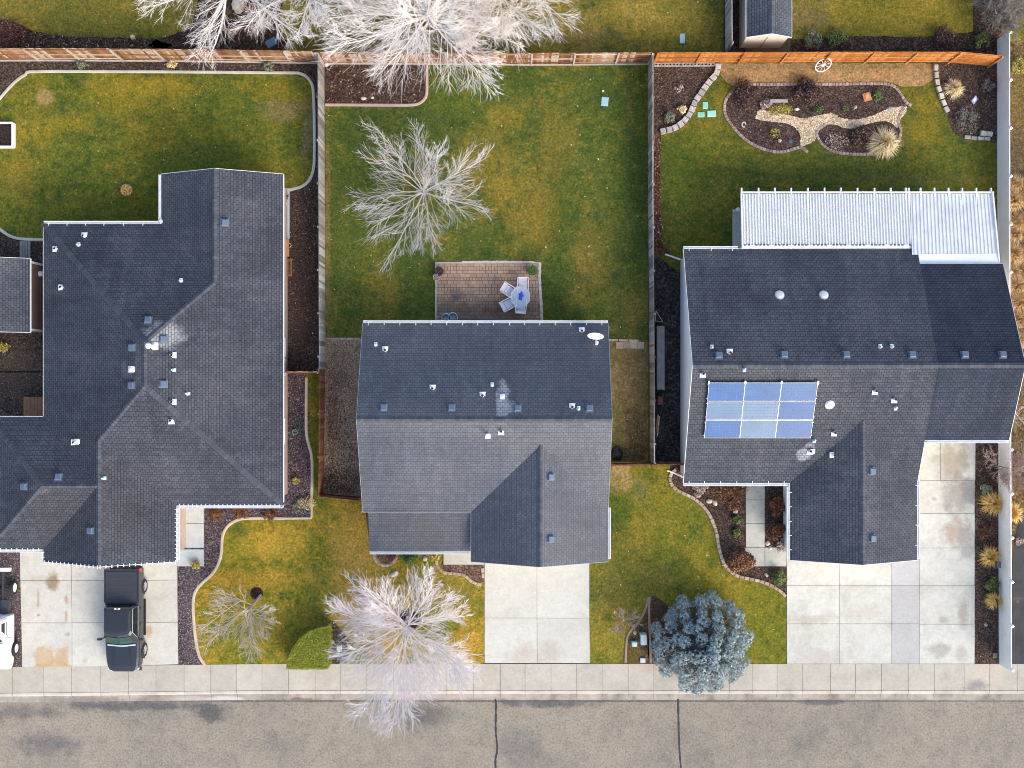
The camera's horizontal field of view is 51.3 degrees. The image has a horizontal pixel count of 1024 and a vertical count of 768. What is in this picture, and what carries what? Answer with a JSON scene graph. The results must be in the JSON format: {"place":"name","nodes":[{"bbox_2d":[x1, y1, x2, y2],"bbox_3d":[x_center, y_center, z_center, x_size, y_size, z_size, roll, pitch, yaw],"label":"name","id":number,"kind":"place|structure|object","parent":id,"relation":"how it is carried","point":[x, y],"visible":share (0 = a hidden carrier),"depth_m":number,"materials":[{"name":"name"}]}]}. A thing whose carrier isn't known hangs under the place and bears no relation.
{"place":"outdoors","nodes":[
{"label":"outdoors","id":0,"kind":"place"},
{"bbox_2d":[0,697,1023,767],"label":"road","id":1,"kind":"structure","parent":0,"point":[653,733],"depth_m":62.13,"materials":[{"name":"asphalt"}]},
{"bbox_2d":[0,693,1023,702],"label":"gutter pan","id":2,"kind":"object","parent":1,"relation":"on","point":[180,697],"visible":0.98,"depth_m":62.13,"materials":[{"name":"concrete"}]},
{"bbox_2d":[0,690,1023,695],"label":"kerb","id":3,"kind":"structure","parent":2,"relation":"on","point":[578,692],"depth_m":61.97,"materials":[{"name":"concrete"}]},
{"bbox_2d":[0,664,1023,692],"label":"pavement","id":4,"kind":"structure","parent":0,"point":[202,677],"depth_m":61.97,"materials":[{"name":"concrete"}]},
{"bbox_2d":[64,2,1021,692],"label":"ground","id":5,"kind":"structure","parent":0,"point":[786,46],"depth_m":62.00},
{"bbox_2d":[0,257,42,332],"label":"garden shed","id":6,"kind":"structure","parent":5,"relation":"on","point":[21,295],"depth_m":59.48,"materials":[{"name":"grey"}]},
{"bbox_2d":[20,552,177,666],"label":"driveway","id":7,"kind":"structure","parent":5,"relation":"on","point":[62,606],"depth_m":61.96,"materials":[{"name":"concrete"}]},
{"bbox_2d":[97,565,147,670],"bbox_3d":[-22.175,13.441,60.960,2.620,2.080,6.010,0,90,0],"label":"pickup truck","id":8,"kind":"object","parent":7,"relation":"on","point":[124,615],"visible":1,"depth_m":60.59,"materials":[{"name":"grey paint"}]},
{"bbox_2d":[0,168,287,568],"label":"grey roof house","id":9,"kind":"structure","parent":5,"relation":"on","point":[165,376],"depth_m":58.07,"materials":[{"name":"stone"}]},
{"bbox_2d":[0,371,310,667],"bbox_3d":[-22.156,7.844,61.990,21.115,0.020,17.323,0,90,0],"label":"mulch bed","id":10,"kind":"object","parent":5,"relation":"on","point":[302,376],"visible":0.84,"depth_m":61.98,"materials":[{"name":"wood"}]},
{"bbox_2d":[0,568,19,668],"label":"white truck","id":11,"kind":"object","parent":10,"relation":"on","point":[9,648],"visible":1,"depth_m":61.15,"materials":[{"name":"paint"}]},
{"bbox_2d":[305,378,313,495],"bbox_3d":[-11.809,3.070,61.960,0.382,0.080,6.898,-4,90,0],"label":"lawn edging","id":12,"kind":"object","parent":10,"relation":"on","point":[307,437],"visible":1,"depth_m":61.92,"materials":[{"name":"beige concrete"}]},
{"bbox_2d":[0,73,312,237],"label":"lawn","id":13,"kind":"structure","parent":5,"relation":"on","point":[55,144],"depth_m":61.98,"materials":[{"name":"plant"}]},
{"bbox_2d":[0,122,15,148],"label":"raised bed","id":14,"kind":"object","parent":13,"relation":"on","point":[7,135],"visible":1,"depth_m":61.74,"materials":[{"name":"white plastic"}]},
{"bbox_2d":[0,70,315,191],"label":"lawn edging","id":15,"kind":"object","parent":13,"relation":"on","point":[14,82],"visible":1,"depth_m":61.92,"materials":[{"name":"grey concrete"}]},
{"bbox_2d":[0,59,320,415],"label":"mulch bed","id":16,"kind":"object","parent":5,"relation":"on","point":[7,78],"visible":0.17,"depth_m":61.99,"materials":[{"name":"wood"}]},
{"bbox_2d":[20,241,30,257],"bbox_3d":[-28.243,-7.807,61.950,0.620,0.100,1.000,0,90,0],"label":"wooden step","id":17,"kind":"object","parent":16,"relation":"on","point":[25,249],"visible":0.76,"depth_m":61.90,"materials":[{"name":"grey wood"}]},
{"bbox_2d":[23,397,42,415],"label":"wooden deck","id":18,"kind":"structure","parent":16,"relation":"on","point":[32,406],"depth_m":61.71,"materials":[{"name":"brown wood"}]},
{"bbox_2d":[0,48,316,63],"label":"wooden fence","id":19,"kind":"object","parent":16,"relation":"on","point":[182,55],"visible":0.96,"depth_m":60.91,"materials":[{"name":"brown wood"}]},
{"bbox_2d":[177,508,203,565],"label":"path","id":20,"kind":"structure","parent":5,"relation":"on","point":[194,535],"depth_m":61.96,"materials":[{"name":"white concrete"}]},
{"bbox_2d":[316,52,325,370],"bbox_3d":[-10.914,-9.721,61.010,0.132,1.980,17.897,0,90,0],"label":"wooden fence","id":21,"kind":"object","parent":5,"relation":"on","point":[321,216],"visible":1,"depth_m":60.80,"materials":[{"name":"grey wood"}]},
{"bbox_2d":[195,373,484,664],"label":"lawn","id":22,"kind":"structure","parent":5,"relation":"on","point":[275,558],"depth_m":61.98,"materials":[{"name":"plant"}]},
{"bbox_2d":[192,586,280,665],"bbox_3d":[-15.288,13.460,59.779,4.538,4.542,4.085,14,90,0],"label":"bare tree","id":23,"kind":"object","parent":22,"relation":"on","point":[251,628],"visible":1,"depth_m":59.95,"materials":[{"name":"beige plant"}]},
{"bbox_2d":[191,517,282,665],"bbox_3d":[-16.747,11.421,61.960,2.806,0.080,9.800,28,90,0],"label":"lawn edging","id":24,"kind":"object","parent":22,"relation":"on","point":[212,574],"visible":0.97,"depth_m":61.92,"materials":[{"name":"beige concrete"}]},
{"bbox_2d":[286,622,332,669],"bbox_3d":[-11.616,15.011,61.266,2.521,1.468,2.572,0,90,0],"label":"clipped hedge","id":25,"kind":"object","parent":22,"relation":"on","point":[312,646],"visible":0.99,"depth_m":60.66,"materials":[{"name":"green plant"}]},
{"bbox_2d":[321,562,484,739],"bbox_3d":[-5.857,14.280,57.639,9.256,8.822,9.517,0,90,0],"label":"bare tree","id":26,"kind":"object","parent":22,"relation":"on","point":[406,624],"visible":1,"depth_m":58.52,"materials":[{"name":"grey plant"}]},
{"bbox_2d":[330,620,349,663],"bbox_3d":[-10.047,15.010,61.985,1.272,0.030,2.597,0,90,0],"label":"mulch bed","id":27,"kind":"object","parent":5,"relation":"on","point":[335,631],"visible":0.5,"depth_m":61.97,"materials":[{"name":"wood"}]},
{"bbox_2d":[323,339,360,495],"bbox_3d":[-9.610,1.952,61.990,2.862,0.020,9.182,0,90,0],"label":"gravel strip","id":28,"kind":"object","parent":5,"relation":"on","point":[343,390],"visible":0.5,"depth_m":61.98,"materials":[{"name":"gravel"}]},
{"bbox_2d":[316,370,324,496],"bbox_3d":[-10.959,2.806,61.185,0.156,1.629,7.193,1,90,0],"label":"wooden fence","id":29,"kind":"object","parent":28,"relation":"on","point":[321,414],"visible":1,"depth_m":60.98,"materials":[{"name":"red wood"}]},
{"bbox_2d":[323,340,360,493],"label":"gravel stones","id":30,"kind":"object","parent":28,"relation":"on","point":[353,403],"visible":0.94,"depth_m":61.95,"materials":[{"name":"gravel"}]},
{"bbox_2d":[325,64,425,103],"bbox_3d":[-7.881,-17.416,61.987,5.948,0.026,2.416,0,90,0],"label":"mulch bed","id":31,"kind":"object","parent":5,"relation":"on","point":[379,96],"visible":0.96,"depth_m":61.97,"materials":[{"name":"wood"}]},
{"bbox_2d":[325,64,427,106],"bbox_3d":[-7.513,-16.482,61.955,6.482,0.090,2.098,-21,90,0],"label":"lawn edging","id":32,"kind":"object","parent":31,"relation":"on","point":[383,105],"visible":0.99,"depth_m":61.91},
{"bbox_2d":[376,554,482,581],"bbox_3d":[-4.758,10.427,61.985,6.434,0.030,1.188,10,90,0],"label":"mulch bed","id":33,"kind":"object","parent":5,"relation":"on","point":[472,572],"visible":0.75,"depth_m":61.97,"materials":[{"name":"wood"}]},
{"bbox_2d":[443,554,483,564],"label":"porch slab","id":34,"kind":"structure","parent":5,"relation":"on","point":[456,559],"depth_m":61.89,"materials":[{"name":"concrete"}]},
{"bbox_2d":[356,318,611,566],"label":"gabled house","id":35,"kind":"structure","parent":5,"relation":"on","point":[484,440],"depth_m":57.95,"materials":[{"name":"grey"}]},
{"bbox_2d":[324,63,648,339],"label":"lawn","id":36,"kind":"structure","parent":5,"relation":"on","point":[540,117],"depth_m":61.98,"materials":[{"name":"plant"}]},
{"bbox_2d":[1,1,773,659],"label":"fallen leaves","id":37,"kind":"object","parent":36,"relation":"on","point":[389,233],"visible":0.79,"depth_m":61.95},
{"bbox_2d":[341,117,496,278],"bbox_3d":[-5.217,-10.206,59.171,8.874,6.535,9.705,0,90,0],"label":"bare tree","id":38,"kind":"object","parent":36,"relation":"on","point":[424,192],"visible":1,"depth_m":59.85,"materials":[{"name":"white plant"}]},
{"bbox_2d":[314,52,653,65],"bbox_3d":[-1.580,-18.576,60.980,19.086,2.040,0.180,0,90,0],"label":"wooden fence","id":39,"kind":"object","parent":36,"relation":"on","point":[625,58],"visible":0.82,"depth_m":60.94,"materials":[{"name":"brown wood"}]},
{"bbox_2d":[437,264,540,319],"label":"patio","id":40,"kind":"structure","parent":5,"relation":"on","point":[474,289],"depth_m":61.94,"materials":[{"name":"brick"}]},
{"bbox_2d":[511,287,529,306],"bbox_3d":[0.478,-4.999,61.610,1.088,0.665,1.197,0,90,0],"label":"patio table","id":41,"kind":"object","parent":40,"relation":"on","point":[518,302],"visible":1,"depth_m":61.28,"materials":[{"name":"white glass"}]},
{"bbox_2d":[0,0,1001,53],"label":"mulch bed","id":42,"kind":"object","parent":5,"relation":"on","point":[964,42],"visible":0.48,"depth_m":61.97,"materials":[{"name":"wood"}]},
{"bbox_2d":[0,17,26,46],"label":"shrub","id":43,"kind":"object","parent":42,"relation":"on","point":[12,33],"visible":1,"depth_m":61.61,"materials":[{"name":"red plant"}]},
{"bbox_2d":[132,0,314,70],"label":"bare tree","id":44,"kind":"object","parent":42,"relation":"on","point":[216,12],"visible":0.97,"depth_m":59.71,"materials":[{"name":"white plant"}]},
{"bbox_2d":[221,0,272,40],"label":"bare shrub","id":45,"kind":"object","parent":42,"relation":"on","point":[253,24],"visible":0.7,"depth_m":60.94,"materials":[{"name":"grey plant"}]},
{"bbox_2d":[0,29,662,493],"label":"leaf litter","id":46,"kind":"object","parent":42,"relation":"on","point":[378,101],"visible":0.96,"depth_m":61.94,"materials":[{"name":"plant"}]},
{"bbox_2d":[725,0,733,51],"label":"wooden fence","id":47,"kind":"object","parent":42,"relation":"on","point":[729,42],"visible":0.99,"depth_m":60.95,"materials":[{"name":"grey wood"}]},
{"bbox_2d":[804,29,823,48],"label":"shrub","id":48,"kind":"object","parent":42,"relation":"on","point":[808,40],"visible":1,"depth_m":61.59,"materials":[{"name":"green plant"}]},
{"bbox_2d":[827,27,847,47],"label":"shrub","id":49,"kind":"object","parent":42,"relation":"on","point":[834,37],"visible":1,"depth_m":61.57,"materials":[{"name":"green plant"}]},
{"bbox_2d":[934,24,955,45],"bbox_3d":[24.967,-20.172,61.625,1.306,0.777,1.339,0,90,0],"label":"shrub","id":50,"kind":"object","parent":42,"relation":"on","point":[942,33],"visible":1,"depth_m":61.48,"materials":[{"name":"brown plant"}]},
{"bbox_2d":[0,0,1023,53],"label":"lawn","id":51,"kind":"structure","parent":5,"relation":"on","point":[615,26],"depth_m":61.98,"materials":[{"name":"plant"}]},
{"bbox_2d":[228,0,399,42],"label":"bare tree","id":52,"kind":"object","parent":51,"relation":"on","point":[304,28],"visible":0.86,"depth_m":58.04,"materials":[{"name":"white plant"}]},
{"bbox_2d":[305,0,525,102],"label":"bare tree","id":53,"kind":"object","parent":51,"relation":"on","point":[427,14],"visible":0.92,"depth_m":57.94,"materials":[{"name":"white plant"}]},
{"bbox_2d":[405,0,585,66],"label":"bare tree","id":54,"kind":"object","parent":51,"relation":"on","point":[515,8],"visible":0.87,"depth_m":57.55,"materials":[{"name":"white plant"}]},
{"bbox_2d":[970,0,1023,42],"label":"bare bush","id":55,"kind":"object","parent":51,"relation":"on","point":[1008,9],"visible":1,"depth_m":59.95,"materials":[{"name":"grey plant"}]},
{"bbox_2d":[484,563,589,662],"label":"driveway","id":56,"kind":"structure","parent":5,"relation":"on","point":[536,614],"depth_m":61.96,"materials":[{"name":"concrete"}]},
{"bbox_2d":[609,340,648,461],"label":"lawn","id":57,"kind":"structure","parent":5,"relation":"on","point":[629,377],"depth_m":61.98,"materials":[{"name":"plant"}]},
{"bbox_2d":[623,596,674,663],"bbox_3d":[7.962,14.395,61.986,3.048,0.028,4.241,0,90,0],"label":"mulch bed","id":58,"kind":"object","parent":5,"relation":"on","point":[658,608],"visible":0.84,"depth_m":61.97,"materials":[{"name":"wood"}]},
{"bbox_2d":[648,53,655,463],"bbox_3d":[8.000,-7.063,61.029,0.175,1.942,23.139,0,90,0],"label":"wooden fence","id":59,"kind":"object","parent":5,"relation":"on","point":[651,141],"visible":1,"depth_m":60.73,"materials":[{"name":"grey wood"}]},
{"bbox_2d":[653,132,669,255],"bbox_3d":[8.717,-11.059,61.986,1.004,0.027,7.249,0,90,0],"label":"leaf strip","id":60,"kind":"object","parent":5,"relation":"on","point":[656,182],"visible":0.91,"depth_m":61.97,"materials":[{"name":"plant"}]},
{"bbox_2d":[653,256,679,472],"bbox_3d":[9.312,-1.487,61.992,2.193,0.016,13.383,0,90,0],"label":"weed mat","id":61,"kind":"object","parent":5,"relation":"on","point":[667,309],"visible":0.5,"depth_m":61.98,"materials":[{"name":"black fabric"}]},
{"bbox_2d":[656,326,664,389],"bbox_3d":[8.559,-1.510,61.700,0.442,0.600,3.666,0,90,0],"label":"long planter","id":62,"kind":"object","parent":61,"relation":"on","point":[660,358],"visible":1,"depth_m":61.40,"materials":[{"name":"grey wood"}]},
{"bbox_2d":[589,462,786,663],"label":"lawn","id":63,"kind":"structure","parent":5,"relation":"on","point":[640,496],"depth_m":61.98,"materials":[{"name":"plant"}]},
{"bbox_2d":[610,608,644,635],"bbox_3d":[6.599,13.556,61.313,2.142,1.474,1.770,0,90,0],"label":"bare shrub","id":64,"kind":"object","parent":63,"relation":"on","point":[623,619],"visible":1,"depth_m":61.43,"materials":[{"name":"beige plant"}]},
{"bbox_2d":[649,588,754,694],"bbox_3d":[10.853,14.714,59.551,6.099,4.897,6.004,0,90,0],"label":"blue spruce","id":65,"kind":"object","parent":63,"relation":"on","point":[705,645],"visible":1,"depth_m":59.67,"materials":[{"name":"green plant"}]},
{"bbox_2d":[739,0,791,48],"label":"cream shed","id":66,"kind":"structure","parent":5,"relation":"on","point":[765,23],"depth_m":59.55,"materials":[{"name":"grey"}]},
{"bbox_2d":[745,486,786,565],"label":"path","id":67,"kind":"structure","parent":5,"relation":"on","point":[755,529],"depth_m":61.96,"materials":[{"name":"grey concrete"}]},
{"bbox_2d":[732,209,911,247],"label":"patio slab","id":68,"kind":"structure","parent":5,"relation":"on","point":[736,229],"depth_m":61.96,"materials":[{"name":"grey concrete"}]},
{"bbox_2d":[653,62,996,153],"bbox_3d":[18.295,-16.110,61.985,20.613,0.030,5.574,0,90,0],"label":"mulch bed","id":69,"kind":"object","parent":5,"relation":"on","point":[679,99],"visible":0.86,"depth_m":61.97,"materials":[{"name":"wood"}]},
{"bbox_2d":[654,62,714,66],"bbox_3d":[10.000,-18.522,61.920,3.478,0.160,0.218,0,90,0],"label":"block row","id":70,"kind":"object","parent":69,"relation":"on","point":[689,65],"visible":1,"depth_m":61.84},
{"bbox_2d":[660,63,720,134],"bbox_3d":[10.535,-16.373,61.881,0.949,0.238,5.374,40,90,0],"label":"block border","id":71,"kind":"object","parent":69,"relation":"on","point":[711,79],"visible":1,"depth_m":61.78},
{"bbox_2d":[731,77,760,109],"bbox_3d":[13.393,-16.794,61.611,1.641,0.819,1.707,39,90,0],"label":"shrub","id":72,"kind":"object","parent":69,"relation":"on","point":[741,95],"visible":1,"depth_m":61.47,"materials":[{"name":"brown plant"}]},
{"bbox_2d":[723,87,808,153],"bbox_3d":[14.415,-14.638,61.952,5.735,0.097,1.988,41,90,0],"label":"brick edging","id":73,"kind":"object","parent":69,"relation":"on","point":[805,150],"visible":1,"depth_m":61.91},
{"bbox_2d":[768,103,791,115],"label":"shrub","id":74,"kind":"object","parent":69,"relation":"on","point":[780,110],"visible":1,"depth_m":61.87,"materials":[{"name":"yellow plant"}]},
{"bbox_2d":[792,76,825,106],"bbox_3d":[17.180,-16.861,61.477,1.875,1.073,1.536,26,90,0],"label":"shrub","id":75,"kind":"object","parent":69,"relation":"on","point":[810,94],"visible":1,"depth_m":61.32,"materials":[{"name":"brown plant"}]},
{"bbox_2d":[749,82,911,106],"bbox_3d":[18.550,-17.312,61.952,9.536,0.097,1.227,7,90,0],"label":"brick edging","id":76,"kind":"object","parent":69,"relation":"on","point":[842,84],"visible":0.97,"depth_m":61.91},
{"bbox_2d":[815,107,904,155],"bbox_3d":[20.396,-14.353,61.952,5.438,0.097,2.420,-12,90,0],"label":"brick edging","id":77,"kind":"object","parent":69,"relation":"on","point":[857,154],"visible":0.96,"depth_m":61.91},
{"bbox_2d":[851,124,871,145],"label":"shrub","id":78,"kind":"object","parent":69,"relation":"on","point":[862,132],"visible":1,"depth_m":61.54,"materials":[{"name":"brown plant"}]},
{"bbox_2d":[866,125,900,160],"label":"ornamental grass","id":79,"kind":"object","parent":69,"relation":"on","point":[883,143],"depth_m":61.48,"materials":[{"name":"plant"}]},
{"bbox_2d":[933,64,949,112],"bbox_3d":[24.828,-17.115,61.893,0.441,0.215,2.888,-15,90,0],"label":"block border","id":80,"kind":"object","parent":69,"relation":"on","point":[946,109],"visible":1,"depth_m":61.82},
{"bbox_2d":[943,79,965,99],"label":"ornamental grass","id":81,"kind":"object","parent":69,"relation":"on","point":[954,89],"depth_m":61.66,"materials":[{"name":"plant"}]},
{"bbox_2d":[955,104,979,133],"bbox_3d":[26.331,-15.332,61.701,1.415,0.628,1.842,0,90,0],"label":"shrub","id":82,"kind":"object","parent":69,"relation":"on","point":[962,113],"visible":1,"depth_m":61.67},
{"bbox_2d":[656,62,996,271],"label":"lawn","id":83,"kind":"structure","parent":5,"relation":"on","point":[711,167],"depth_m":61.98,"materials":[{"name":"plant"}]},
{"bbox_2d":[740,188,999,262],"bbox_3d":[19.801,-8.786,60.385,14.164,3.229,4.308,0,90,0],"label":"patio cover","id":84,"kind":"object","parent":83,"relation":"on","point":[951,227],"visible":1,"depth_m":59.26,"materials":[{"name":"white metal"}]},
{"bbox_2d":[720,63,935,86],"bbox_3d":[18.332,-17.934,61.986,12.625,0.027,1.440,0,90,0],"label":"dry strip","id":85,"kind":"object","parent":5,"relation":"on","point":[910,74],"visible":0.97,"depth_m":61.97,"materials":[{"name":"soil"}]},
{"bbox_2d":[654,52,1003,67],"bbox_3d":[17.917,-18.527,61.022,19.495,1.956,0.353,0,90,0],"label":"wooden fence","id":86,"kind":"object","parent":5,"relation":"on","point":[988,60],"visible":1,"depth_m":60.91,"materials":[{"name":"orange wood"}]},
{"bbox_2d":[756,106,905,145],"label":"pebble river","id":87,"kind":"structure","parent":5,"relation":"on","point":[832,121],"depth_m":61.97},
{"bbox_2d":[755,106,906,145],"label":"pebbles","id":88,"kind":"object","parent":87,"relation":"on","point":[813,125],"visible":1,"depth_m":61.94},
{"bbox_2d":[671,443,998,663],"bbox_3d":[18.755,9.740,61.990,19.219,0.020,13.160,0,90,0],"label":"mulch bed","id":89,"kind":"object","parent":5,"relation":"on","point":[677,481],"visible":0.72,"depth_m":61.98,"materials":[{"name":"wood"}]},
{"bbox_2d":[668,468,786,596],"bbox_3d":[12.078,9.123,61.946,1.645,0.108,9.843,-41,90,0],"label":"brick edging","id":90,"kind":"object","parent":89,"relation":"on","point":[716,535],"visible":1,"depth_m":61.91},
{"bbox_2d":[711,486,748,503],"bbox_3d":[12.551,6.288,61.629,2.258,0.773,1.424,0,90,0],"label":"shrub","id":91,"kind":"object","parent":89,"relation":"on","point":[730,491],"visible":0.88,"depth_m":61.53,"materials":[{"name":"red plant"}]},
{"bbox_2d":[728,550,756,572],"bbox_3d":[13.240,10.222,61.415,1.646,1.194,1.358,0,90,0],"label":"shrub","id":92,"kind":"object","parent":89,"relation":"on","point":[738,561],"visible":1,"depth_m":61.06,"materials":[{"name":"red plant"}]},
{"bbox_2d":[768,496,784,517],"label":"shrub","id":93,"kind":"object","parent":89,"relation":"on","point":[778,506],"visible":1,"depth_m":61.47,"materials":[{"name":"red plant"}]},
{"bbox_2d":[769,524,785,540],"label":"shrub","id":94,"kind":"object","parent":89,"relation":"on","point":[777,530],"visible":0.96,"depth_m":61.38,"materials":[{"name":"red plant"}]},
{"bbox_2d":[654,64,998,662],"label":"bed chips","id":95,"kind":"object","parent":89,"relation":"on","point":[760,127],"visible":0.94,"depth_m":61.95,"materials":[{"name":"brown wood"}]},
{"bbox_2d":[978,544,1001,567],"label":"ornamental grass","id":96,"kind":"object","parent":89,"relation":"on","point":[991,556],"depth_m":61.55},
{"bbox_2d":[978,490,1002,517],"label":"ornamental grass","id":97,"kind":"object","parent":89,"relation":"on","point":[992,504],"depth_m":61.56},
{"bbox_2d":[982,446,1023,488],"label":"bare shrub","id":98,"kind":"object","parent":89,"relation":"on","point":[1001,477],"visible":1,"depth_m":60.66,"materials":[{"name":"grey plant"}]},
{"bbox_2d":[665,246,1023,564],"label":"solar panel house","id":99,"kind":"structure","parent":5,"relation":"on","point":[831,391],"depth_m":57.63,"materials":[{"name":"grey"}]},
{"bbox_2d":[787,442,974,663],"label":"driveway","id":100,"kind":"structure","parent":5,"relation":"on","point":[839,613],"depth_m":61.96,"materials":[{"name":"concrete"}]},
{"bbox_2d":[892,559,918,663],"bbox_3d":[22.844,13.141,61.979,1.598,0.042,6.208,0,90,0],"label":"driveway strip","id":101,"kind":"object","parent":5,"relation":"on","point":[905,612],"visible":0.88,"depth_m":61.96,"materials":[{"name":"grey concrete"}]},
{"bbox_2d":[997,31,1014,671],"bbox_3d":[28.273,-1.859,61.155,0.244,1.690,36.354,0,90,0],"label":"vinyl fence","id":102,"kind":"object","parent":5,"relation":"on","point":[1005,536],"visible":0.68,"depth_m":61.11,"materials":[{"name":"plastic"}]},
{"bbox_2d":[1010,41,1023,536],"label":"verge","id":103,"kind":"structure","parent":5,"relation":"on","point":[1017,138],"depth_m":61.99,"materials":[{"name":"brown soil"}]},
{"bbox_2d":[996,441,1023,495],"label":"bare shrub","id":104,"kind":"object","parent":103,"relation":"on","point":[1020,479],"visible":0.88,"depth_m":60.77,"materials":[{"name":"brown plant"}]},
{"bbox_2d":[1012,512,1023,663],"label":"side lane","id":105,"kind":"structure","parent":5,"relation":"on","point":[1018,609],"depth_m":61.98,"materials":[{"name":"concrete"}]},
{"bbox_2d":[996,188,1022,213],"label":"ornamental grass","id":106,"kind":"object","parent":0,"point":[1015,199],"depth_m":61.56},
{"bbox_2d":[1010,241,1023,265],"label":"ornamental grass","id":107,"kind":"object","parent":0,"point":[1018,250],"depth_m":61.49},
{"bbox_2d":[1010,274,1023,299],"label":"ornamental grass","id":108,"kind":"object","parent":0,"point":[1016,285],"depth_m":61.63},
{"bbox_2d":[1010,210,1023,233],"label":"ornamental grass","id":109,"kind":"object","parent":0,"point":[1015,219],"depth_m":61.63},
{"bbox_2d":[1011,292,1023,312],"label":"ornamental grass","id":110,"kind":"object","parent":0,"point":[1015,302],"depth_m":61.60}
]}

